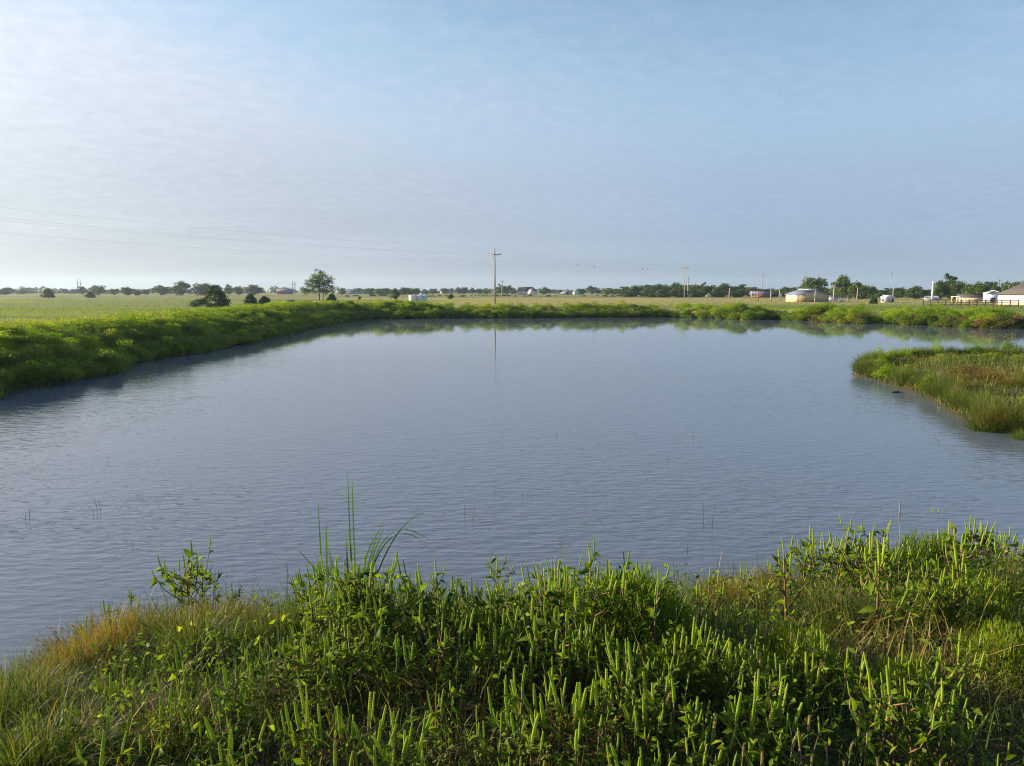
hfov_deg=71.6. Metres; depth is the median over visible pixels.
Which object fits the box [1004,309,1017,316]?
bank shrub
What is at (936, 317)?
bank shrub
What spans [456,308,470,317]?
bank shrub
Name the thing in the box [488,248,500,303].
utility pole
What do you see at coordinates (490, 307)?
bank shrub
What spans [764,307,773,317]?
bank shrub
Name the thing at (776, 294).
tree
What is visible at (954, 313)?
bank shrub
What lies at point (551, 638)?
ragweed plant
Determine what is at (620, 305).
bank shrub
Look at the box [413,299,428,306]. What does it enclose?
bank shrub
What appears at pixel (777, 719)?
ragweed plant
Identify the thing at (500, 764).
ragweed plant
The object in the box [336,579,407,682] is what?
ragweed plant
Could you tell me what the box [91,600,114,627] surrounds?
ragweed plant
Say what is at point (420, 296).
storage tank
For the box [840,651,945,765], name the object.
ragweed plant
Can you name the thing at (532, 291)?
garage
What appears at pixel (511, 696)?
ragweed plant
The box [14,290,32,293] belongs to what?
tree
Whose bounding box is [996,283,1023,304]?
barn
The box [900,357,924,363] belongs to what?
grass tussock
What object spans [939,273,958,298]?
tree
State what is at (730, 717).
ragweed plant
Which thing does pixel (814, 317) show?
bank shrub
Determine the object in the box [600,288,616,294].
tree
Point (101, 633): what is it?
grass tussock
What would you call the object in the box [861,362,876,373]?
grass tussock
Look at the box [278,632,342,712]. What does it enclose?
ragweed plant
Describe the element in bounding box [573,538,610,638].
ragweed plant
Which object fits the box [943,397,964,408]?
grass tussock
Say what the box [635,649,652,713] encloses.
ragweed plant
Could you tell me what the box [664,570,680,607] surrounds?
seed stalk
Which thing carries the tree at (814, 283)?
on the ground at (540, 297)
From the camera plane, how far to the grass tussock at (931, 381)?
20.10 m
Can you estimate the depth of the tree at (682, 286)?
274.04 m
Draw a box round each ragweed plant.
[40,698,111,757]
[66,729,134,765]
[78,616,100,642]
[79,702,135,763]
[90,631,142,690]
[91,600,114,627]
[92,672,136,728]
[111,678,158,752]
[114,589,140,631]
[114,625,142,677]
[117,732,165,765]
[141,633,173,687]
[142,684,181,741]
[149,721,197,765]
[150,538,213,611]
[151,626,216,701]
[151,694,191,765]
[154,555,207,605]
[155,681,188,723]
[166,644,195,708]
[180,559,214,612]
[180,708,231,765]
[196,667,246,751]
[200,570,223,604]
[200,627,227,671]
[201,615,247,676]
[203,716,265,765]
[207,703,239,764]
[208,727,254,765]
[210,678,263,735]
[214,662,260,722]
[217,684,260,746]
[219,734,286,765]
[225,583,245,616]
[227,754,247,765]
[233,588,250,607]
[234,643,259,691]
[237,650,264,725]
[252,645,310,711]
[256,616,335,709]
[261,586,284,619]
[266,702,314,765]
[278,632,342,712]
[280,680,336,765]
[283,586,300,614]
[284,749,299,765]
[287,564,333,643]
[288,626,343,678]
[289,597,340,675]
[289,640,316,686]
[290,558,329,617]
[295,562,330,599]
[295,640,352,724]
[297,583,344,672]
[299,704,344,765]
[305,657,348,729]
[311,705,355,765]
[312,630,347,700]
[314,578,351,660]
[316,550,397,670]
[320,590,359,678]
[323,595,354,641]
[323,618,400,710]
[329,554,382,665]
[329,563,394,639]
[330,739,352,765]
[333,559,347,618]
[335,564,378,658]
[335,568,386,634]
[335,691,386,765]
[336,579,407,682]
[340,588,375,649]
[342,580,396,660]
[344,707,400,765]
[354,741,390,765]
[355,626,392,711]
[356,696,447,765]
[363,713,431,765]
[370,634,416,715]
[371,580,436,668]
[374,636,418,704]
[377,567,409,654]
[383,635,422,726]
[391,554,458,663]
[392,711,442,765]
[397,571,420,613]
[401,623,437,680]
[409,570,461,657]
[409,598,473,705]
[424,688,454,765]
[427,592,464,649]
[432,594,454,634]
[435,634,471,692]
[438,663,494,727]
[442,576,470,653]
[442,621,471,705]
[446,584,462,654]
[450,705,497,764]
[459,577,495,666]
[460,607,492,660]
[461,622,490,713]
[462,626,514,714]
[464,720,487,765]
[468,710,528,765]
[469,587,506,639]
[472,582,533,659]
[475,627,511,696]
[478,621,522,704]
[479,575,526,649]
[479,697,543,765]
[480,605,535,683]
[481,608,523,667]
[482,579,507,644]
[482,709,531,765]
[483,553,515,593]
[484,675,531,765]
[497,756,521,765]
[501,665,549,761]
[503,588,543,641]
[503,668,566,765]
[504,588,599,693]
[511,596,555,686]
[511,627,556,695]
[515,645,540,715]
[517,684,574,765]
[518,563,577,665]
[518,573,564,674]
[519,652,546,717]
[527,625,590,704]
[531,558,591,625]
[536,577,592,662]
[537,569,563,616]
[537,614,583,686]
[537,641,592,713]
[538,559,563,604]
[539,555,561,587]
[540,564,587,670]
[540,734,574,765]
[543,639,573,697]
[544,671,609,758]
[550,629,581,692]
[550,629,598,721]
[551,588,575,638]
[552,679,605,765]
[552,718,606,765]
[557,615,612,693]
[565,620,621,706]
[565,698,631,765]
[567,561,630,654]
[570,635,615,710]
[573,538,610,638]
[573,682,614,756]
[578,668,635,763]
[584,558,656,652]
[591,636,679,763]
[599,568,635,644]
[599,624,666,719]
[599,656,647,725]
[605,549,644,642]
[605,639,635,729]
[605,647,664,739]
[606,742,671,765]
[620,642,644,698]
[620,693,669,765]
[621,689,680,765]
[623,671,677,762]
[624,696,661,759]
[628,746,660,765]
[632,566,688,675]
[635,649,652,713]
[635,663,705,762]
[637,580,667,647]
[642,584,672,638]
[642,655,681,743]
[646,740,677,765]
[658,633,690,718]
[659,696,709,765]
[664,616,708,715]
[672,626,729,716]
[677,697,712,765]
[678,729,737,765]
[680,619,726,696]
[688,616,746,714]
[691,713,738,765]
[692,581,708,623]
[698,567,718,622]
[699,640,745,722]
[704,646,734,722]
[710,635,746,705]
[714,641,766,720]
[715,583,736,620]
[716,698,786,765]
[717,655,757,704]
[720,692,764,765]
[724,669,780,764]
[733,703,801,765]
[734,650,769,724]
[736,629,769,661]
[738,681,802,765]
[739,562,756,607]
[739,647,799,746]
[742,716,832,765]
[748,699,791,764]
[756,644,778,716]
[756,645,803,727]
[757,579,774,619]
[764,535,814,630]
[777,651,823,730]
[782,549,806,613]
[782,622,827,690]
[789,525,831,591]
[793,539,823,584]
[795,550,828,587]
[803,625,842,715]
[803,633,837,710]
[808,535,853,590]
[813,653,839,709]
[818,532,862,600]
[825,539,882,598]
[826,528,860,596]
[829,529,893,601]
[829,648,853,714]
[836,515,891,573]
[837,532,913,605]
[838,655,885,729]
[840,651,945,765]
[857,539,914,643]
[857,694,913,765]
[874,546,902,601]
[875,531,906,596]
[877,572,938,646]
[880,671,972,765]
[891,546,932,592]
[891,643,934,705]
[901,554,954,590]
[907,653,964,705]
[907,690,993,765]
[908,616,957,686]
[916,659,964,735]
[917,628,992,720]
[919,565,959,631]
[924,689,979,765]
[929,578,979,637]
[931,530,944,555]
[934,541,983,623]
[937,519,1000,580]
[939,532,981,579]
[940,563,991,637]
[950,515,998,567]
[965,520,1018,568]
[966,521,998,573]
[975,742,1023,765]
[979,532,1002,573]
[991,535,1016,572]
[996,531,1023,577]
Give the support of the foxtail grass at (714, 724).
on the ground at (540, 297)
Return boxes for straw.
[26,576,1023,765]
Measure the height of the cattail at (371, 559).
1.310 m
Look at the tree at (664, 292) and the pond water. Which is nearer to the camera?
the pond water
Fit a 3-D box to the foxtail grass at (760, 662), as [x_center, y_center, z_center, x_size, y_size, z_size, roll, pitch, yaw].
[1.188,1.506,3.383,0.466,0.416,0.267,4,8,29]
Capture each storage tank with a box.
[409,294,417,300]
[418,294,422,300]
[923,296,938,300]
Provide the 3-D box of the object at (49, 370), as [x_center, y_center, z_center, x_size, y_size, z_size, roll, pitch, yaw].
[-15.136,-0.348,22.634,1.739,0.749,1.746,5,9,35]
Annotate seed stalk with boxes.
[247,572,261,603]
[328,547,350,591]
[554,533,577,566]
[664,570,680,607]
[674,566,691,599]
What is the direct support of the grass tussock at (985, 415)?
on the ground at (540, 297)
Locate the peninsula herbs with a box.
[859,348,1023,410]
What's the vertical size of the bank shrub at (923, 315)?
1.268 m
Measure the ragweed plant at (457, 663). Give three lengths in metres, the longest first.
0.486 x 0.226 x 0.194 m
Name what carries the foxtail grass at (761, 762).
on the ground at (540, 297)
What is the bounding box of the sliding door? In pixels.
[788,295,798,301]
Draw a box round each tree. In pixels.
[0,287,17,294]
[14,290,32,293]
[64,289,77,293]
[75,286,87,294]
[88,285,106,294]
[108,289,120,294]
[120,287,131,294]
[141,289,150,294]
[148,285,171,295]
[171,280,194,294]
[191,283,210,294]
[224,284,235,294]
[234,286,243,294]
[243,284,262,294]
[298,269,339,300]
[338,288,345,293]
[365,288,374,294]
[372,288,385,294]
[381,288,391,294]
[389,288,400,299]
[397,287,414,294]
[409,287,422,294]
[429,288,438,293]
[440,288,448,293]
[454,287,462,293]
[461,287,468,293]
[473,289,482,293]
[496,284,504,293]
[503,285,511,293]
[510,288,516,293]
[539,287,550,294]
[577,288,585,294]
[585,286,597,293]
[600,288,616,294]
[617,286,628,294]
[620,288,638,296]
[626,285,642,295]
[637,284,656,296]
[639,287,657,296]
[651,284,668,293]
[654,289,672,296]
[668,282,681,294]
[668,286,689,296]
[678,285,691,296]
[686,284,704,295]
[688,288,710,296]
[703,285,715,296]
[710,286,726,296]
[719,283,735,296]
[730,289,748,296]
[735,284,746,291]
[745,287,759,292]
[760,288,775,290]
[773,289,778,296]
[777,287,790,296]
[783,287,795,293]
[800,276,827,291]
[829,274,853,298]
[847,280,867,298]
[865,285,877,298]
[873,290,885,297]
[882,288,891,294]
[889,287,906,297]
[903,286,928,298]
[929,281,952,298]
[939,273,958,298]
[948,281,966,298]
[958,283,974,293]
[965,281,987,293]
[983,281,1001,291]
[1001,280,1022,291]
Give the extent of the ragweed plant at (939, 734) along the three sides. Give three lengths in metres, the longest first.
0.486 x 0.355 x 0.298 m
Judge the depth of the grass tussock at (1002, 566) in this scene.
5.35 m
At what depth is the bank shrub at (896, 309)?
66.10 m
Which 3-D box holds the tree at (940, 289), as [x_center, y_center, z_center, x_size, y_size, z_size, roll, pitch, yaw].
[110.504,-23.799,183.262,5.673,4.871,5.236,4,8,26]
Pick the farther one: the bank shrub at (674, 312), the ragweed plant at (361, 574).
the bank shrub at (674, 312)
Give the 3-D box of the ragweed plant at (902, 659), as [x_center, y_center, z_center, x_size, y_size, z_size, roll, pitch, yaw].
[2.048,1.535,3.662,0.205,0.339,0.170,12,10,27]
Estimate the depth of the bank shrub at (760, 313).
74.94 m
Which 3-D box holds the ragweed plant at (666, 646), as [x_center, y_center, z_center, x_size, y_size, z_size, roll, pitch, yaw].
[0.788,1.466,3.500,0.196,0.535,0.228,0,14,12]
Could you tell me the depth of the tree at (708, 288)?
269.96 m
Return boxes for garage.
[527,288,537,294]
[572,290,578,294]
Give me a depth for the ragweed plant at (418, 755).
2.85 m
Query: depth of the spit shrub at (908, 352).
28.64 m
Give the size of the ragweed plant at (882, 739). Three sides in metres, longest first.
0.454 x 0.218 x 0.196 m
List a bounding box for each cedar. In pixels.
[40,288,55,297]
[84,292,95,297]
[188,284,230,307]
[243,293,256,304]
[256,296,270,304]
[326,293,338,300]
[869,297,877,303]
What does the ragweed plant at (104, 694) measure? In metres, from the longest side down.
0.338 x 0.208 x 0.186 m
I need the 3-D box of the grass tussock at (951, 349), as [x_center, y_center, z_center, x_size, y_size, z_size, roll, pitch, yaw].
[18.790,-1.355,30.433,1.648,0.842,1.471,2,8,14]
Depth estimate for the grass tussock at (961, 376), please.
21.67 m
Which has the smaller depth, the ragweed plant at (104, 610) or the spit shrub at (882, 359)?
the ragweed plant at (104, 610)
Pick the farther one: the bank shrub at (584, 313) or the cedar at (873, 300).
the cedar at (873, 300)
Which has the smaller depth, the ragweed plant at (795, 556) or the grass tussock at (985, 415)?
the ragweed plant at (795, 556)
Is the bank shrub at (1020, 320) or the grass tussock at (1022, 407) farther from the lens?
the bank shrub at (1020, 320)
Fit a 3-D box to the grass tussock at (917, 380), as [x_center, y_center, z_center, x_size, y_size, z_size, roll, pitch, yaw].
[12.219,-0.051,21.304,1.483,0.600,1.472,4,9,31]
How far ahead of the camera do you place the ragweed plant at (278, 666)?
3.62 m
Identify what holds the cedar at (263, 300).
on the ground at (540, 297)
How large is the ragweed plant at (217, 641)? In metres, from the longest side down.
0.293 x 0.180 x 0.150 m
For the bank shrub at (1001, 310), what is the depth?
58.88 m
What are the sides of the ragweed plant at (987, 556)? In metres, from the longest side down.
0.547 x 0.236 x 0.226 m
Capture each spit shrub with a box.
[861,360,891,370]
[871,362,895,378]
[872,355,890,366]
[873,344,884,355]
[875,352,895,362]
[884,345,899,360]
[892,364,917,380]
[898,344,911,359]
[910,347,923,356]
[916,375,935,395]
[929,340,945,354]
[944,379,982,400]
[946,363,986,374]
[959,345,982,355]
[981,352,1011,357]
[1001,341,1021,352]
[1010,352,1023,358]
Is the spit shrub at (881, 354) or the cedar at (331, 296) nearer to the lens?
the spit shrub at (881, 354)
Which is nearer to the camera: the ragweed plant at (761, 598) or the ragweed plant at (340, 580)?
the ragweed plant at (340, 580)
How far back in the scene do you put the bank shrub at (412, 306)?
78.67 m
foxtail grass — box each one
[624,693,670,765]
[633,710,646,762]
[689,714,717,764]
[741,653,805,731]
[741,742,744,765]
[745,645,752,724]
[760,751,763,765]
[789,731,799,765]
[791,715,811,763]
[796,734,803,765]
[824,742,827,765]
[830,732,868,765]
[848,742,854,765]
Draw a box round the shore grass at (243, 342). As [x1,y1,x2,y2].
[2,312,990,388]
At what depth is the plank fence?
102.54 m
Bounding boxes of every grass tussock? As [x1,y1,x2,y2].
[0,614,161,692]
[0,631,104,738]
[0,655,129,738]
[0,658,100,738]
[0,680,157,765]
[0,680,188,765]
[3,628,134,703]
[17,594,192,683]
[53,663,297,765]
[68,593,194,682]
[88,589,245,673]
[108,589,273,688]
[137,587,283,650]
[191,583,281,648]
[204,604,289,662]
[223,587,326,665]
[248,574,327,652]
[266,606,337,655]
[354,594,418,650]
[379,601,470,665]
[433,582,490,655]
[443,595,500,644]
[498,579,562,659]
[684,567,781,616]
[686,564,765,622]
[721,562,793,595]
[738,564,818,598]
[774,572,897,654]
[796,588,949,654]
[843,357,869,372]
[850,352,876,361]
[856,367,874,377]
[857,349,886,358]
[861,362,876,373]
[864,356,874,364]
[867,360,884,375]
[886,366,919,385]
[899,374,916,385]
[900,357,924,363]
[907,374,923,387]
[909,368,952,387]
[913,345,930,357]
[913,371,954,389]
[915,379,952,396]
[915,383,942,400]
[918,344,935,356]
[918,377,951,398]
[921,375,970,398]
[935,383,970,401]
[938,386,976,409]
[940,371,976,380]
[940,390,983,411]
[940,402,1022,427]
[941,538,1023,598]
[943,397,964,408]
[944,345,959,354]
[945,410,1022,433]
[946,344,965,354]
[952,402,1006,428]
[953,383,1005,412]
[956,395,1001,410]
[957,369,1011,380]
[958,394,993,420]
[967,394,1019,411]
[970,405,1023,430]
[977,559,1023,611]
[981,375,1023,386]
[982,400,1010,422]
[983,345,1006,356]
[997,402,1023,425]
[1001,426,1023,442]
[1004,345,1023,355]
[1008,397,1023,418]
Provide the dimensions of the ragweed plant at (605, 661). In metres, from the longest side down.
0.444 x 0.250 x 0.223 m
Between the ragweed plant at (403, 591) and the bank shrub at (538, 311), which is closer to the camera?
the ragweed plant at (403, 591)
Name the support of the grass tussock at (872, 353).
on the ground at (540, 297)
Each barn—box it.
[276,289,293,293]
[560,289,572,294]
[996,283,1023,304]
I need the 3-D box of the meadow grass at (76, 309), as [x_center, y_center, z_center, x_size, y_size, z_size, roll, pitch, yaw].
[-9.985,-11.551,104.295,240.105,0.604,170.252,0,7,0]
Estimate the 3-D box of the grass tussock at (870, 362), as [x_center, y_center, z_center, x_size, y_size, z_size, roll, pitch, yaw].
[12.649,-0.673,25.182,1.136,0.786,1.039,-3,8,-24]
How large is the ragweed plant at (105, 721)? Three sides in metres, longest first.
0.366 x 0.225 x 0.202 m
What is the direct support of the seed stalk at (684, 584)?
on the ground at (540, 297)
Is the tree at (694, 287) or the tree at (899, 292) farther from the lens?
the tree at (694, 287)
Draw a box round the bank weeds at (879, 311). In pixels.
[767,307,1022,327]
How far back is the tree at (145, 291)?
425.57 m
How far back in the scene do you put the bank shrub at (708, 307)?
80.80 m
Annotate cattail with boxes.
[298,505,335,607]
[346,469,466,592]
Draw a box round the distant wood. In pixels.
[10,286,972,292]
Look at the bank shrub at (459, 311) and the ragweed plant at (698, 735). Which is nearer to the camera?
the ragweed plant at (698, 735)
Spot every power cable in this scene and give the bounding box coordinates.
[1,207,481,247]
[7,218,459,252]
[10,221,471,253]
[10,233,434,259]
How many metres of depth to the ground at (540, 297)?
3.99 m
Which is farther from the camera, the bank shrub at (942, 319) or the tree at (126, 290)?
the tree at (126, 290)
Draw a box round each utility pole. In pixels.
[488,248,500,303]
[680,266,684,298]
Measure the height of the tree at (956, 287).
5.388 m
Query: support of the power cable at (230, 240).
attached to the utility pole at (494, 254)
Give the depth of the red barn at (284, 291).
463.43 m
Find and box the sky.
[0,0,1023,290]
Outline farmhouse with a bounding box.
[517,287,532,294]
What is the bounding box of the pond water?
[0,317,1023,674]
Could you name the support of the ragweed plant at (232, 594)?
on the ground at (540, 297)
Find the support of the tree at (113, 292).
on the ground at (540, 297)
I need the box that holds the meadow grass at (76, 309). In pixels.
[0,299,1023,323]
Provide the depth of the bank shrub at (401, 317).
76.73 m
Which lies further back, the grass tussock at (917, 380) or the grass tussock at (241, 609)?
the grass tussock at (917, 380)
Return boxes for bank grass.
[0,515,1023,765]
[0,536,1023,765]
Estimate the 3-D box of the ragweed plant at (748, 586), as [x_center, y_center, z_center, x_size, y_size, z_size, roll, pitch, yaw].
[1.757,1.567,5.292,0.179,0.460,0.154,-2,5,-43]
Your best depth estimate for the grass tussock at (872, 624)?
4.51 m
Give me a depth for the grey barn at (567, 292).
413.03 m
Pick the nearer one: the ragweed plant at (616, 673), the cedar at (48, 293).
the ragweed plant at (616, 673)
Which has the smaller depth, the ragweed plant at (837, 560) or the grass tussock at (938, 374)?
the ragweed plant at (837, 560)
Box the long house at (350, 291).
[347,289,362,293]
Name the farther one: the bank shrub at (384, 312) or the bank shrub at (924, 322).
the bank shrub at (384, 312)
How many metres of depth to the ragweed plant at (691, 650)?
3.49 m
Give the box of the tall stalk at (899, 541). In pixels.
[898,501,900,585]
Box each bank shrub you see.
[307,314,328,326]
[312,312,331,324]
[327,313,344,322]
[336,311,350,321]
[345,303,355,309]
[355,304,369,309]
[366,298,392,307]
[372,310,387,317]
[376,308,389,318]
[390,302,406,310]
[390,309,408,317]
[390,312,406,318]
[401,303,417,310]
[402,310,419,317]
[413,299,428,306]
[418,302,440,311]
[424,309,438,317]
[431,307,441,317]
[438,301,455,309]
[443,311,455,317]
[450,309,462,317]
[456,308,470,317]
[459,302,478,310]
[462,308,473,316]
[471,309,486,317]
[472,308,490,317]
[477,302,490,308]
[482,305,501,311]
[485,310,498,317]
[494,302,513,309]
[494,308,509,317]
[501,306,514,317]
[503,303,522,310]
[503,309,520,317]
[516,303,528,309]
[516,310,528,317]
[523,308,536,317]
[529,303,543,308]
[530,308,542,316]
[539,309,555,316]
[540,303,556,309]
[546,310,561,316]
[557,302,578,309]
[561,307,577,317]
[571,302,588,308]
[574,303,593,309]
[576,310,591,316]
[581,308,598,317]
[587,301,605,311]
[595,308,608,317]
[599,306,617,317]
[602,302,619,308]
[613,310,630,316]
[615,300,631,308]
[624,307,642,316]
[627,303,651,309]
[637,308,655,316]
[643,309,658,316]
[644,303,657,309]
[647,308,666,316]
[657,308,668,316]
[668,309,680,316]
[674,300,691,310]
[680,310,694,317]
[685,303,706,311]
[693,309,705,316]
[699,304,714,309]
[699,309,713,317]
[710,305,729,310]
[710,309,722,317]
[716,308,728,318]
[722,310,735,318]
[725,312,749,319]
[728,303,747,312]
[728,303,749,312]
[737,301,751,311]
[737,309,755,319]
[744,310,760,319]
[748,305,765,310]
[749,311,766,319]
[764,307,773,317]
[768,310,780,318]
[769,310,786,318]
[778,312,788,319]
[784,311,797,319]
[789,313,805,320]
[791,306,819,313]
[794,305,822,315]
[794,309,811,320]
[806,302,833,313]
[807,314,826,321]
[816,302,841,309]
[821,311,843,321]
[826,306,847,316]
[828,313,845,322]
[833,312,850,322]
[836,313,867,323]
[843,313,867,323]
[845,307,874,316]
[846,307,861,314]
[850,303,869,311]
[859,312,870,321]
[866,315,880,322]
[872,315,893,323]
[880,307,904,317]
[883,311,899,322]
[891,315,906,323]
[893,313,923,324]
[897,306,916,315]
[905,313,927,324]
[906,307,935,318]
[909,313,937,324]
[924,302,951,315]
[927,313,945,323]
[929,315,956,326]
[936,314,967,326]
[944,309,966,318]
[952,317,978,327]
[957,306,977,317]
[958,319,989,328]
[961,306,985,316]
[968,311,1000,323]
[968,317,1002,328]
[970,306,1002,316]
[978,311,1006,320]
[986,315,1023,327]
[988,315,1021,328]
[989,310,1015,321]
[992,305,1009,316]
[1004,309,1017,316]
[1013,314,1023,326]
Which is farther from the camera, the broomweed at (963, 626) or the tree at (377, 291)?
the tree at (377, 291)
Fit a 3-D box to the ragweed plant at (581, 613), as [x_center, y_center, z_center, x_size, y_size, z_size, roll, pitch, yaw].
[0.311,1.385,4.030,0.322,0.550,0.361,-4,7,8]
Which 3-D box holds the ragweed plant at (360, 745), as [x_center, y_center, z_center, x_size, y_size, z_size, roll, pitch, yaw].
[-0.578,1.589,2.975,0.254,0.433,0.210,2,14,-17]
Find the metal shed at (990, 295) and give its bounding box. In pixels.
[983,290,999,301]
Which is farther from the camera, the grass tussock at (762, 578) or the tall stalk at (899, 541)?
the grass tussock at (762, 578)
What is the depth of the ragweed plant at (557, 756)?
2.97 m
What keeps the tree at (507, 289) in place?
on the ground at (540, 297)
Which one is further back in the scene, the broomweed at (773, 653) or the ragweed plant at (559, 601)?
the ragweed plant at (559, 601)
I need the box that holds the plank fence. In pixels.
[923,299,1019,306]
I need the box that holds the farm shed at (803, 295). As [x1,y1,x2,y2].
[784,289,829,301]
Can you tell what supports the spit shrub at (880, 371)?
on the ground at (540, 297)
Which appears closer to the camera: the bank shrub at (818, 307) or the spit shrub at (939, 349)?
the spit shrub at (939, 349)
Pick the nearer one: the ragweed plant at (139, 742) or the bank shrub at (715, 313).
the ragweed plant at (139, 742)
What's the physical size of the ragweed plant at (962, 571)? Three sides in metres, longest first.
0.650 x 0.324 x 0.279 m
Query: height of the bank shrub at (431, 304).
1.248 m
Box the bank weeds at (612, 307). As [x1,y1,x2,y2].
[357,301,849,316]
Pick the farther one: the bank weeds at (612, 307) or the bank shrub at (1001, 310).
the bank weeds at (612, 307)
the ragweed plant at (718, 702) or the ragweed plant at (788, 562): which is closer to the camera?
the ragweed plant at (718, 702)
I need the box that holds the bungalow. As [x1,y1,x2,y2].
[750,291,773,297]
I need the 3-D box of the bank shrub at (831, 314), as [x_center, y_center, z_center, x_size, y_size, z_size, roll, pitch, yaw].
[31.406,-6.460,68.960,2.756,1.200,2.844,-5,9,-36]
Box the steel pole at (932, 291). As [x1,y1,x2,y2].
[931,279,933,303]
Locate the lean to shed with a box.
[829,295,838,300]
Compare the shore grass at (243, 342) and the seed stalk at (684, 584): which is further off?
the shore grass at (243, 342)
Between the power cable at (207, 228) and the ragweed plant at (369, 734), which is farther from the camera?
the power cable at (207, 228)
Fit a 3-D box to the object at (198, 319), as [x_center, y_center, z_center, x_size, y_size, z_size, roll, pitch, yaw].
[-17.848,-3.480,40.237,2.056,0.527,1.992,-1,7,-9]
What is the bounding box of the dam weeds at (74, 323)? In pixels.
[0,299,441,390]
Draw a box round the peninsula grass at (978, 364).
[845,347,1023,427]
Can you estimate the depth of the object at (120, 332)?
30.89 m
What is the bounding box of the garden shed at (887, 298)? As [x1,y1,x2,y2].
[880,295,894,302]
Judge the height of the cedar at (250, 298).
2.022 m
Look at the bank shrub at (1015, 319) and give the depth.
57.12 m
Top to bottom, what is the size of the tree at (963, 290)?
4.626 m
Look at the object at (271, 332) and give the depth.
45.37 m
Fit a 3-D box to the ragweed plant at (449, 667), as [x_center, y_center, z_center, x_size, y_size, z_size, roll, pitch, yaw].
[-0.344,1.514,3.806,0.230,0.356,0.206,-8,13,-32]
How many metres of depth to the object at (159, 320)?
36.43 m
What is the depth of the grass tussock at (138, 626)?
4.85 m
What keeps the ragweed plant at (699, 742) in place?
on the ground at (540, 297)
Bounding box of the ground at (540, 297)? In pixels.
[0,291,1023,765]
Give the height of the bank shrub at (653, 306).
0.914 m
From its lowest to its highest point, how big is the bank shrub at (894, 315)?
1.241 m
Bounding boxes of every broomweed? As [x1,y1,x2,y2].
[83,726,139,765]
[581,557,695,660]
[629,583,696,643]
[634,628,714,719]
[698,574,727,592]
[728,648,804,717]
[755,617,812,669]
[765,626,857,708]
[867,651,946,721]
[880,530,941,587]
[880,580,972,645]
[913,525,977,581]
[943,570,1023,635]
[947,611,1005,658]
[953,614,1023,694]
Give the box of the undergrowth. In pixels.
[10,548,1023,765]
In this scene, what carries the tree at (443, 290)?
on the ground at (540, 297)
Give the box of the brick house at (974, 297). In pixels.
[957,294,982,301]
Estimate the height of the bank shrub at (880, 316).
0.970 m
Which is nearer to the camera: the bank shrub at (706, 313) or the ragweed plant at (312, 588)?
the ragweed plant at (312, 588)
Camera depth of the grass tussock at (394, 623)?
4.52 m
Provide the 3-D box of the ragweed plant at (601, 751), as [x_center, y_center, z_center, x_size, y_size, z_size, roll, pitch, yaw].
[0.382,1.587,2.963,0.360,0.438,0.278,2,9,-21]

